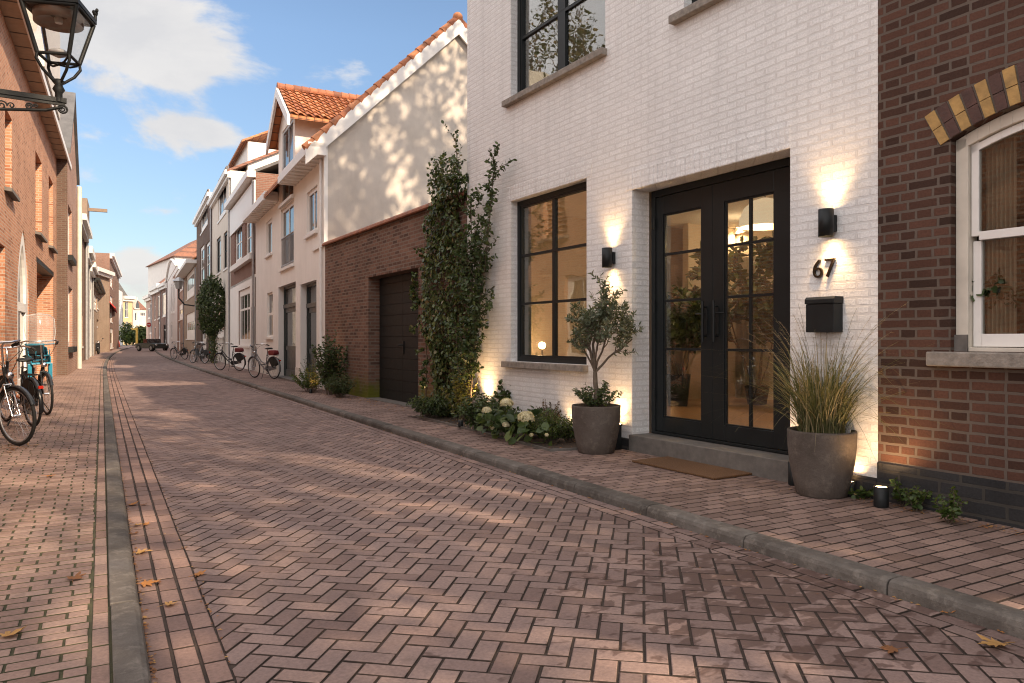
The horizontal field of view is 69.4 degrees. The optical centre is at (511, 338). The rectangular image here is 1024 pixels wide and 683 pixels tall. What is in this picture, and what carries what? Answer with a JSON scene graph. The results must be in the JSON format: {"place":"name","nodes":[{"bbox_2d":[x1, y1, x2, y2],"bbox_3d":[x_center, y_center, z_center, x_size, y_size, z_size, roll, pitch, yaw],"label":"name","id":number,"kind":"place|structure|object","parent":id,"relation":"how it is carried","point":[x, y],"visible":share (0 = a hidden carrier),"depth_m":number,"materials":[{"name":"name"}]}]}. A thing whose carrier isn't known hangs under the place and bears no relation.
{"place":"outdoors","nodes":[
{"label":"outdoors","id":0,"kind":"place"},
{"bbox_2d":[0,345,134,682],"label":"pavement","id":1,"kind":"structure","parent":0,"point":[53,527],"depth_m":4.59,"materials":[{"name":"brick pavers"}]},
{"bbox_2d":[0,339,36,445],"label":"bicycle","id":2,"kind":"object","parent":1,"relation":"on","point":[7,389],"visible":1,"depth_m":8.64,"materials":[{"name":"silver metal"}]},
{"bbox_2d":[0,345,43,425],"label":"bicycle","id":3,"kind":"object","parent":1,"relation":"on","point":[32,386],"visible":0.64,"depth_m":10.57,"materials":[{"name":"black metal"}]},
{"bbox_2d":[16,313,58,414],"bbox_3d":[-8.060,0.413,12.522,1.825,1.676,0.620,0,2,44],"label":"bicycle","id":4,"kind":"object","parent":1,"relation":"on","point":[41,356],"visible":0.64,"depth_m":12.26,"materials":[{"name":"teal metal"}]},
{"bbox_2d":[57,91,81,374],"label":"steep gabled house","id":5,"kind":"structure","parent":1,"relation":"on","point":[69,274],"depth_m":26.87,"materials":[{"name":"brick"}]},
{"bbox_2d":[68,212,76,265],"bbox_3d":[-15.895,-3.707,26.573,0.320,1.982,2.322,0,0,-28],"label":"window","id":6,"kind":"structure","parent":5,"relation":"in","point":[71,259],"depth_m":27.02,"materials":[{"name":"white paint"}]},
{"bbox_2d":[68,288,76,352],"bbox_3d":[-16.042,-0.693,26.863,0.320,2.347,2.482,0,0,-28],"label":"window","id":7,"kind":"structure","parent":5,"relation":"in","point":[71,349],"depth_m":27.41,"materials":[{"name":"white paint"}]},
{"bbox_2d":[90,262,97,356],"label":"white narrow house","id":8,"kind":"structure","parent":1,"relation":"on","point":[93,270],"depth_m":52.70,"materials":[{"name":"paint"}]},
{"bbox_2d":[82,198,106,360],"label":"hoist beam house","id":9,"kind":"structure","parent":1,"relation":"on","point":[87,234],"depth_m":42.62,"materials":[{"name":"paint"}]},
{"bbox_2d":[96,267,114,351],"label":"building","id":10,"kind":"structure","parent":1,"relation":"on","point":[104,275],"depth_m":69.73,"materials":[{"name":"brick"}]},
{"bbox_2d":[122,331,141,345],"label":"plaza tree","id":11,"kind":"object","parent":1,"relation":"on","point":[128,335],"visible":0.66,"depth_m":136.89,"materials":[{"name":"green plant"}]},
{"bbox_2d":[148,278,164,338],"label":"red roofed house","id":12,"kind":"structure","parent":0,"point":[155,292],"depth_m":114.80,"materials":[{"name":"brick"}]},
{"bbox_2d":[59,0,466,307],"label":"sky","id":13,"kind":"structure","parent":0,"point":[167,92],"materials":[{"name":"blue"}]},
{"bbox_2d":[109,347,1023,682],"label":"road","id":14,"kind":"structure","parent":0,"point":[321,545],"depth_m":4.05,"materials":[{"name":"brick"}]},
{"bbox_2d":[94,278,105,354],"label":"tan low house","id":15,"kind":"structure","parent":14,"relation":"on","point":[98,287],"depth_m":60.26,"materials":[{"name":"brick"}]},
{"bbox_2d":[92,253,121,350],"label":"rust brick block","id":16,"kind":"structure","parent":14,"relation":"on","point":[108,261],"depth_m":81.02,"materials":[{"name":"brown brick"}]},
{"bbox_2d":[103,347,150,682],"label":"kerb","id":17,"kind":"structure","parent":14,"relation":"on","point":[130,658],"depth_m":3.77,"materials":[{"name":"concrete"}]},
{"bbox_2d":[142,294,151,338],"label":"end house","id":18,"kind":"structure","parent":14,"relation":"on","point":[147,298],"depth_m":123.55,"materials":[{"name":"pink paint"}]},
{"bbox_2d":[135,339,168,350],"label":"open car","id":19,"kind":"object","parent":14,"relation":"on","point":[152,344],"visible":1,"depth_m":78.51,"materials":[{"name":"black paint"}]},
{"bbox_2d":[157,282,166,342],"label":"russet brick house","id":20,"kind":"structure","parent":14,"relation":"on","point":[162,286],"depth_m":107.06,"materials":[{"name":"brick"}]},
{"bbox_2d":[107,357,234,682],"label":"gutter","id":21,"kind":"object","parent":14,"relation":"on","point":[189,669],"visible":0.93,"depth_m":4.03,"materials":[{"name":"brick pavers"}]},
{"bbox_2d":[165,259,178,349],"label":"bell gable house","id":22,"kind":"structure","parent":14,"relation":"on","point":[172,265],"depth_m":92.88,"materials":[{"name":"white paint"}]},
{"bbox_2d":[172,256,196,350],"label":"rose brick house","id":23,"kind":"structure","parent":14,"relation":"on","point":[180,321],"depth_m":74.84,"materials":[{"name":"brick"}]},
{"bbox_2d":[0,375,1023,682],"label":"leaf litter","id":24,"kind":"object","parent":14,"relation":"on","point":[402,511],"visible":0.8,"depth_m":4.73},
{"bbox_2d":[155,349,1023,639],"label":"kerb","id":25,"kind":"structure","parent":14,"relation":"on","point":[999,617],"depth_m":4.63,"materials":[{"name":"concrete"}]},
{"bbox_2d":[877,644,907,653],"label":"fallen leaf","id":26,"kind":"object","parent":14,"relation":"on","point":[891,648],"visible":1,"depth_m":3.12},
{"bbox_2d":[976,633,1014,646],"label":"fallen leaf","id":27,"kind":"object","parent":14,"relation":"on","point":[995,643],"visible":1,"depth_m":3.19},
{"bbox_2d":[156,348,1023,610],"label":"pavement","id":28,"kind":"structure","parent":0,"point":[969,556],"depth_m":5.30,"materials":[{"name":"brick"}]},
{"bbox_2d":[146,239,196,293],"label":"tall tiled house","id":29,"kind":"structure","parent":28,"relation":"on","point":[157,269],"depth_m":128.43,"materials":[{"name":"white paint"}]},
{"bbox_2d":[170,341,187,358],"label":"bicycle","id":30,"kind":"object","parent":28,"relation":"on","point":[184,350],"visible":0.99,"depth_m":44.84,"materials":[{"name":"black metal"}]},
{"bbox_2d":[189,342,209,362],"bbox_3d":[-15.949,0.705,37.776,1.825,1.093,0.620,0,-4,36],"label":"bicycle","id":31,"kind":"object","parent":28,"relation":"on","point":[206,353],"visible":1,"depth_m":37.67,"materials":[{"name":"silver metal"}]},
{"bbox_2d":[192,189,211,357],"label":"umber brick house","id":32,"kind":"structure","parent":28,"relation":"on","point":[202,221],"depth_m":50.01,"materials":[{"name":"brick"}]},
{"bbox_2d":[200,246,203,285],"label":"window","id":33,"kind":"structure","parent":32,"relation":"in","point":[202,249],"depth_m":51.85,"materials":[{"name":"white paint"}]},
{"bbox_2d":[200,189,209,235],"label":"window","id":34,"kind":"structure","parent":32,"relation":"in","point":[205,217],"depth_m":49.67,"materials":[{"name":"white paint"}]},
{"bbox_2d":[207,241,209,279],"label":"window","id":35,"kind":"structure","parent":32,"relation":"in","point":[208,245],"depth_m":47.67,"materials":[{"name":"white paint"}]},
{"bbox_2d":[194,272,225,362],"bbox_3d":[-15.478,-1.051,38.225,1.692,4.767,1.602,0,0,-29],"label":"wall tree","id":36,"kind":"object","parent":28,"relation":"on","point":[214,290],"visible":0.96,"depth_m":37.88,"materials":[{"name":"green plant"}]},
{"bbox_2d":[214,343,245,370],"bbox_3d":[-11.109,0.705,29.079,1.825,1.093,0.620,0,4,29],"label":"bicycle","id":37,"kind":"object","parent":28,"relation":"on","point":[239,357],"visible":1,"depth_m":28.96,"materials":[{"name":"black metal"}]},
{"bbox_2d":[207,130,278,363],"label":"cream house","id":38,"kind":"structure","parent":28,"relation":"on","point":[250,153],"depth_m":37.55,"materials":[{"name":"paint"}]},
{"bbox_2d":[216,237,220,276],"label":"window","id":39,"kind":"structure","parent":38,"relation":"in","point":[219,240],"depth_m":41.52,"materials":[{"name":"white paint"}]},
{"bbox_2d":[217,166,228,224],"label":"window","id":40,"kind":"structure","parent":38,"relation":"in","point":[222,198],"depth_m":40.11,"materials":[{"name":"white paint"}]},
{"bbox_2d":[224,160,278,370],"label":"white fronted house","id":41,"kind":"structure","parent":28,"relation":"on","point":[252,186],"depth_m":31.20,"materials":[{"name":"paint"}]},
{"bbox_2d":[236,226,241,261],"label":"window","id":42,"kind":"structure","parent":41,"relation":"in","point":[239,232],"depth_m":33.64,"materials":[{"name":"white paint"}]},
{"bbox_2d":[237,287,249,347],"bbox_3d":[-11.352,-0.876,31.432,0.170,2.489,3.885,0,0,-27],"label":"window","id":43,"kind":"structure","parent":41,"relation":"in","point":[244,294],"depth_m":31.60,"materials":[{"name":"white paint"}]},
{"bbox_2d":[247,223,251,253],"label":"window","id":44,"kind":"structure","parent":41,"relation":"in","point":[249,225],"depth_m":30.72,"materials":[{"name":"white paint"}]},
{"bbox_2d":[248,343,280,378],"bbox_3d":[-7.854,0.705,23.389,1.825,1.093,0.620,0,4,39],"label":"bicycle","id":45,"kind":"object","parent":28,"relation":"on","point":[274,361],"visible":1,"depth_m":23.23,"materials":[{"name":"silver metal"}]},
{"bbox_2d":[289,366,321,391],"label":"sprawling bush","id":46,"kind":"object","parent":28,"relation":"on","point":[304,383],"visible":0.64,"depth_m":17.49,"materials":[{"name":"green plant"}]},
{"bbox_2d":[305,362,319,392],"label":"yellow lit bush","id":47,"kind":"object","parent":28,"relation":"on","point":[313,377],"visible":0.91,"depth_m":17.17,"materials":[{"name":"green plant"}]},
{"bbox_2d":[311,329,347,394],"bbox_3d":[-4.040,0.518,16.542,0.889,1.466,0.769,0,0,-29],"label":"laurel bush","id":48,"kind":"object","parent":28,"relation":"on","point":[330,365],"visible":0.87,"depth_m":16.45,"materials":[{"name":"green plant"}]},
{"bbox_2d":[323,373,356,397],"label":"juniper bush","id":49,"kind":"object","parent":28,"relation":"on","point":[338,388],"visible":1,"depth_m":15.71,"materials":[{"name":"green plant"}]},
{"bbox_2d":[242,12,466,389],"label":"white dormer house","id":50,"kind":"structure","parent":28,"relation":"on","point":[348,162],"depth_m":19.52,"materials":[{"name":"paint"}]},
{"bbox_2d":[264,220,271,258],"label":"window","id":51,"kind":"structure","parent":50,"relation":"in","point":[269,254],"depth_m":25.93,"materials":[{"name":"white paint"}]},
{"bbox_2d":[265,292,272,338],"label":"window","id":52,"kind":"structure","parent":50,"relation":"in","point":[270,295],"depth_m":25.93,"materials":[{"name":"white paint"}]},
{"bbox_2d":[278,119,293,208],"bbox_3d":[-6.856,-5.330,22.587,0.190,2.400,2.118,0,0,-27],"label":"window","id":53,"kind":"structure","parent":50,"relation":"in","point":[288,195],"depth_m":22.74,"materials":[{"name":"white glass"}]},
{"bbox_2d":[278,201,293,271],"bbox_3d":[-6.871,-3.109,22.684,0.190,1.965,2.308,0,0,-27],"label":"window","id":54,"kind":"structure","parent":50,"relation":"in","point":[288,213],"depth_m":22.66,"materials":[{"name":"white paint"}]},
{"bbox_2d":[283,284,295,377],"bbox_3d":[-6.767,-0.236,22.843,0.160,2.871,2.901,0,0,-27],"label":"door","id":55,"kind":"structure","parent":50,"relation":"in","point":[289,306],"depth_m":23.38,"materials":[{"name":"grey paint"}]},
{"bbox_2d":[303,187,317,239],"bbox_3d":[-5.264,-3.328,19.538,0.190,1.251,1.476,0,0,-27],"label":"window","id":56,"kind":"structure","parent":50,"relation":"in","point":[313,230],"depth_m":19.71,"materials":[{"name":"white paint"}]},
{"bbox_2d":[306,282,315,378],"bbox_3d":[-5.331,-0.163,20.031,0.160,2.725,2.059,0,0,-27],"label":"door","id":57,"kind":"structure","parent":50,"relation":"in","point":[311,288],"depth_m":20.61,"materials":[{"name":"grey paint"}]},
{"bbox_2d":[322,190,466,414],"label":"brick garage","id":58,"kind":"structure","parent":28,"relation":"on","point":[371,317],"depth_m":15.26,"materials":[{"name":"brick"}]},
{"bbox_2d":[380,275,402,401],"bbox_3d":[-2.456,0.000,15.091,0.040,2.520,1.266,0,0,-31],"label":"garage door","id":59,"kind":"structure","parent":58,"relation":"in","point":[391,288],"depth_m":15.04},
{"bbox_2d":[397,272,417,402],"bbox_3d":[-1.860,0.000,14.015,0.122,2.520,1.357,0,0,-31],"label":"garage door","id":60,"kind":"structure","parent":58,"relation":"in","point":[409,344],"depth_m":14.25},
{"bbox_2d":[409,120,469,416],"bbox_3d":[-1.262,-1.056,12.301,0.532,4.710,1.999,0,0,-29],"label":"ivy","id":61,"kind":"object","parent":58,"relation":"attached to","point":[446,185],"visible":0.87,"depth_m":12.08,"materials":[{"name":"green plant"}]},
{"bbox_2d":[416,415,577,451],"bbox_3d":[-0.192,1.252,10.147,0.808,0.057,4.365,0,0,-29],"label":"bed edging","id":62,"kind":"object","parent":28,"relation":"on","point":[518,441],"visible":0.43,"depth_m":9.20,"materials":[{"name":"grey stone"}]},
{"bbox_2d":[421,415,576,448],"bbox_3d":[-0.191,1.262,10.155,0.793,0.056,4.353,0,0,-29],"label":"planting bed","id":63,"kind":"object","parent":28,"relation":"on","point":[558,444],"visible":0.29,"depth_m":9.07,"materials":[{"name":"soil"}]},
{"bbox_2d":[406,392,455,417],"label":"fern clump","id":64,"kind":"object","parent":63,"relation":"on","point":[428,407],"visible":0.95,"depth_m":11.48,"materials":[{"name":"green plant"}]},
{"bbox_2d":[439,373,479,421],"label":"golden shrub","id":65,"kind":"object","parent":63,"relation":"on","point":[457,396],"visible":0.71,"depth_m":10.99,"materials":[{"name":"green plant"}]},
{"bbox_2d":[442,141,516,419],"bbox_3d":[-0.669,-0.755,11.002,0.704,3.996,1.864,0,0,-29],"label":"climbing shrub","id":66,"kind":"object","parent":63,"relation":"on","point":[470,342],"visible":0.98,"depth_m":10.93,"materials":[{"name":"green plant"}]},
{"bbox_2d":[451,393,521,430],"bbox_3d":[-0.357,0.983,9.965,1.001,0.510,0.726,0,0,-29],"label":"spreading fern","id":67,"kind":"object","parent":63,"relation":"on","point":[470,410],"visible":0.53,"depth_m":9.86,"materials":[{"name":"green plant"}]},
{"bbox_2d":[476,398,555,445],"bbox_3d":[0.056,1.013,8.934,1.037,0.553,1.316,0,0,0],"label":"hydrangea","id":68,"kind":"object","parent":63,"relation":"on","point":[509,423],"visible":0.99,"depth_m":8.96,"materials":[{"name":"green plant"}]},
{"bbox_2d":[536,399,560,422],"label":"bronze bush","id":69,"kind":"object","parent":63,"relation":"on","point":[545,408],"visible":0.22,"depth_m":9.47,"materials":[{"name":"green plant"}]},
{"bbox_2d":[528,408,572,442],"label":"box bush","id":70,"kind":"object","parent":63,"relation":"on","point":[555,431],"visible":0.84,"depth_m":8.71,"materials":[{"name":"green plant"}]},
{"bbox_2d":[561,418,574,441],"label":"bush","id":71,"kind":"object","parent":63,"relation":"on","point":[569,436],"visible":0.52,"depth_m":8.84,"materials":[{"name":"green plant"}]},
{"bbox_2d":[494,379,511,409],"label":"laurel shrub","id":72,"kind":"object","parent":28,"relation":"on","point":[502,393],"visible":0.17,"depth_m":10.63,"materials":[{"name":"green plant"}]},
{"bbox_2d":[564,270,643,454],"bbox_3d":[0.967,0.247,8.212,0.959,2.006,0.821,0,0,39],"label":"potted olive tree","id":73,"kind":"object","parent":28,"relation":"on","point":[596,421],"visible":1,"depth_m":8.01,"materials":[{"name":"green plant"}]},
{"bbox_2d":[615,424,621,449],"bbox_3d":[1.163,1.103,8.368,0.108,0.294,0.132,0,0,-31],"label":"ground light","id":74,"kind":"object","parent":28,"relation":"on","point":[619,444],"visible":0.19,"depth_m":8.33,"materials":[{"name":"grey"}]},
{"bbox_2d":[467,0,877,498],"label":"white brick house","id":75,"kind":"structure","parent":28,"relation":"on","point":[652,144],"depth_m":8.04,"materials":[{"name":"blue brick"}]},
{"bbox_2d":[517,181,586,364],"bbox_3d":[0.573,-0.817,9.835,0.080,2.275,1.795,0,0,-31],"label":"window","id":76,"kind":"structure","parent":75,"relation":"in","point":[553,196],"depth_m":9.92,"materials":[{"name":"black paint"}]},
{"bbox_2d":[517,0,604,92],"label":"window","id":77,"kind":"structure","parent":75,"relation":"in","point":[564,8],"depth_m":10.05,"materials":[{"name":"black paint"}]},
{"bbox_2d":[602,247,614,267],"bbox_3d":[1.107,-0.932,8.504,0.154,0.222,0.120,0,0,-31],"label":"wall lamp","id":78,"kind":"object","parent":75,"relation":"attached to","point":[608,257],"visible":1,"depth_m":8.45,"materials":[{"name":"grey"}]},
{"bbox_2d":[653,185,712,438],"bbox_3d":[1.825,-0.276,7.955,0.127,2.611,0.872,0,0,-31],"label":"door","id":79,"kind":"structure","parent":75,"relation":"in","point":[701,198],"depth_m":7.89,"materials":[{"name":"black paint"}]},
{"bbox_2d":[667,281,700,406],"bbox_3d":[2.646,0.073,12.148,1.588,2.004,1.325,0,0,18],"label":"indoor plant","id":80,"kind":"object","parent":75,"relation":"in","point":[683,325],"visible":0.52,"depth_m":11.75,"materials":[{"name":"green plant"}]},
{"bbox_2d":[667,230,772,404],"bbox_3d":[3.587,-0.298,11.679,2.951,2.746,2.476,0,0,13],"label":"indoor plant","id":81,"kind":"object","parent":75,"relation":"in","point":[764,259],"visible":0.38,"depth_m":11.72,"materials":[{"name":"green plant"}]},
{"bbox_2d":[736,254,758,398],"bbox_3d":[4.119,-0.211,12.968,0.099,2.522,0.676,0,0,-31],"label":"indoor plant","id":82,"kind":"object","parent":75,"relation":"hanging from","point":[741,333],"visible":0.45,"depth_m":12.98,"materials":[{"name":"green plant"}]},
{"bbox_2d":[712,166,789,450],"bbox_3d":[2.338,-0.276,7.101,0.127,2.611,1.111,0,0,-31],"label":"door","id":83,"kind":"structure","parent":75,"relation":"in","point":[776,182],"depth_m":7.18,"materials":[{"name":"black paint"}]},
{"bbox_2d":[739,196,772,230],"bbox_3d":[2.712,-1.620,7.927,0.540,0.841,0.540,0,0,-31],"label":"pendant lamp","id":84,"kind":"object","parent":75,"relation":"hanging from","point":[762,213],"visible":0.72,"depth_m":7.77,"materials":[{"name":"beige"}]},
{"bbox_2d":[805,296,842,331],"bbox_3d":[2.568,-0.200,6.095,0.129,0.292,0.276,0,0,-31],"label":"letterbox","id":85,"kind":"object","parent":75,"relation":"attached to","point":[824,314],"visible":1,"depth_m":6.03,"materials":[{"name":"black metal"}]},
{"bbox_2d":[818,208,836,237],"bbox_3d":[2.580,-0.947,6.052,0.154,0.224,0.120,0,0,-31],"label":"wall lamp","id":86,"kind":"object","parent":75,"relation":"attached to","point":[827,222],"visible":1,"depth_m":6.00,"materials":[{"name":"grey"}]},
{"bbox_2d":[632,456,751,479],"bbox_3d":[1.731,1.238,7.149,0.540,0.020,1.120,0,0,-31],"label":"doormat","id":87,"kind":"object","parent":28,"relation":"on","point":[708,471],"visible":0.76,"depth_m":7.06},
{"bbox_2d":[847,486,872,499],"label":"weed","id":88,"kind":"object","parent":28,"relation":"on","point":[863,493],"visible":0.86,"depth_m":5.77,"materials":[{"name":"green plant"}]},
{"bbox_2d":[873,485,888,507],"bbox_3d":[2.743,1.173,5.496,0.104,0.155,0.104,0,0,-31],"label":"ground light","id":89,"kind":"object","parent":28,"relation":"on","point":[880,496],"visible":1,"depth_m":5.46,"materials":[{"name":"grey"}]},
{"bbox_2d":[889,477,913,505],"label":"weed","id":90,"kind":"object","parent":28,"relation":"on","point":[897,492],"visible":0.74,"depth_m":5.52,"materials":[{"name":"green plant"}]},
{"bbox_2d":[901,485,932,511],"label":"weed","id":91,"kind":"object","parent":28,"relation":"on","point":[916,500],"visible":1,"depth_m":5.34,"materials":[{"name":"green plant"}]},
{"bbox_2d":[931,486,967,523],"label":"weed","id":92,"kind":"object","parent":28,"relation":"on","point":[952,509],"visible":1,"depth_m":5.00,"materials":[{"name":"green plant"}]},
{"bbox_2d":[877,0,1023,528],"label":"dark brick house","id":93,"kind":"structure","parent":28,"relation":"on","point":[950,91],"depth_m":5.32,"materials":[{"name":"brown brick"}]},
{"bbox_2d":[926,106,1023,368],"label":"window","id":94,"kind":"structure","parent":93,"relation":"in","point":[974,348],"depth_m":5.23,"materials":[{"name":"beige wood"}]},
{"bbox_2d":[971,268,1023,325],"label":"houseplant","id":95,"kind":"object","parent":93,"relation":"on","point":[997,285],"visible":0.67,"depth_m":5.19,"materials":[{"name":"plant"}]},
{"bbox_2d":[986,134,1016,347],"bbox_3d":[3.452,-0.642,5.219,0.050,1.964,0.200,0,0,-31],"label":"curtain","id":96,"kind":"object","parent":93,"relation":"hanging from","point":[1001,193],"visible":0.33,"depth_m":5.20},
{"bbox_2d":[985,132,1023,284],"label":"window blind","id":97,"kind":"object","parent":93,"relation":"attached to","point":[1022,243],"depth_m":5.15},
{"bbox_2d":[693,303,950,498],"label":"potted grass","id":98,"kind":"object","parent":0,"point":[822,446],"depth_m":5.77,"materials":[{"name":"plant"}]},
{"label":"ground","id":99,"kind":"structure","parent":0,"visible":0},
{"bbox_2d":[0,0,71,404],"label":"orange brick building","id":100,"kind":"structure","parent":99,"relation":"on","point":[33,148],"depth_m":17.27,"materials":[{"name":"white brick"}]},
{"bbox_2d":[17,232,27,394],"bbox_3d":[-11.239,-0.635,16.868,0.120,3.711,2.153,0,0,-28],"label":"window","id":101,"kind":"structure","parent":100,"relation":"in","point":[22,291],"depth_m":17.26,"materials":[{"name":"white paint"}]},
{"bbox_2d":[0,0,98,113],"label":"street lantern","id":102,"kind":"object","parent":100,"relation":"attached to","point":[72,17],"visible":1,"depth_m":6.47,"materials":[{"name":"black metal"}]},
{"bbox_2d":[89,246,94,357],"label":"pink brick house","id":103,"kind":"structure","parent":99,"relation":"on","point":[91,254],"depth_m":47.97,"materials":[{"name":"paint"}]},
{"bbox_2d":[119,290,121,345],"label":"white end house","id":104,"kind":"structure","parent":99,"relation":"on","point":[120,307],"depth_m":145.47,"materials":[{"name":"paint"}]},
{"bbox_2d":[119,322,132,345],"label":"plaza tree","id":105,"kind":"object","parent":99,"relation":"on","point":[128,328],"visible":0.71,"depth_m":137.20,"materials":[{"name":"green plant"}]},
{"bbox_2d":[119,283,135,344],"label":"yellow house","id":106,"kind":"structure","parent":99,"relation":"on","point":[127,308],"depth_m":170.43,"materials":[{"name":"paint"}]},
{"bbox_2d":[133,298,145,343],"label":"arch gabled house","id":107,"kind":"structure","parent":99,"relation":"on","point":[139,313],"depth_m":172.95,"materials":[{"name":"white paint"}]},
{"bbox_2d":[175,249,196,353],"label":"tan canopy house","id":108,"kind":"structure","parent":99,"relation":"on","point":[187,271],"depth_m":61.55,"materials":[{"name":"paint"}]},
{"bbox_2d":[173,277,194,305],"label":"street lantern","id":109,"kind":"object","parent":108,"relation":"attached to","point":[178,282],"visible":1,"depth_m":57.07,"materials":[{"name":"black metal"}]},
{"bbox_2d":[186,269,193,300],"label":"window","id":110,"kind":"structure","parent":108,"relation":"in","point":[190,278],"depth_m":62.44,"materials":[{"name":"white paint"}]},
{"bbox_2d":[186,311,194,339],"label":"window","id":111,"kind":"structure","parent":108,"relation":"in","point":[190,317],"depth_m":61.80,"materials":[{"name":"glass"}]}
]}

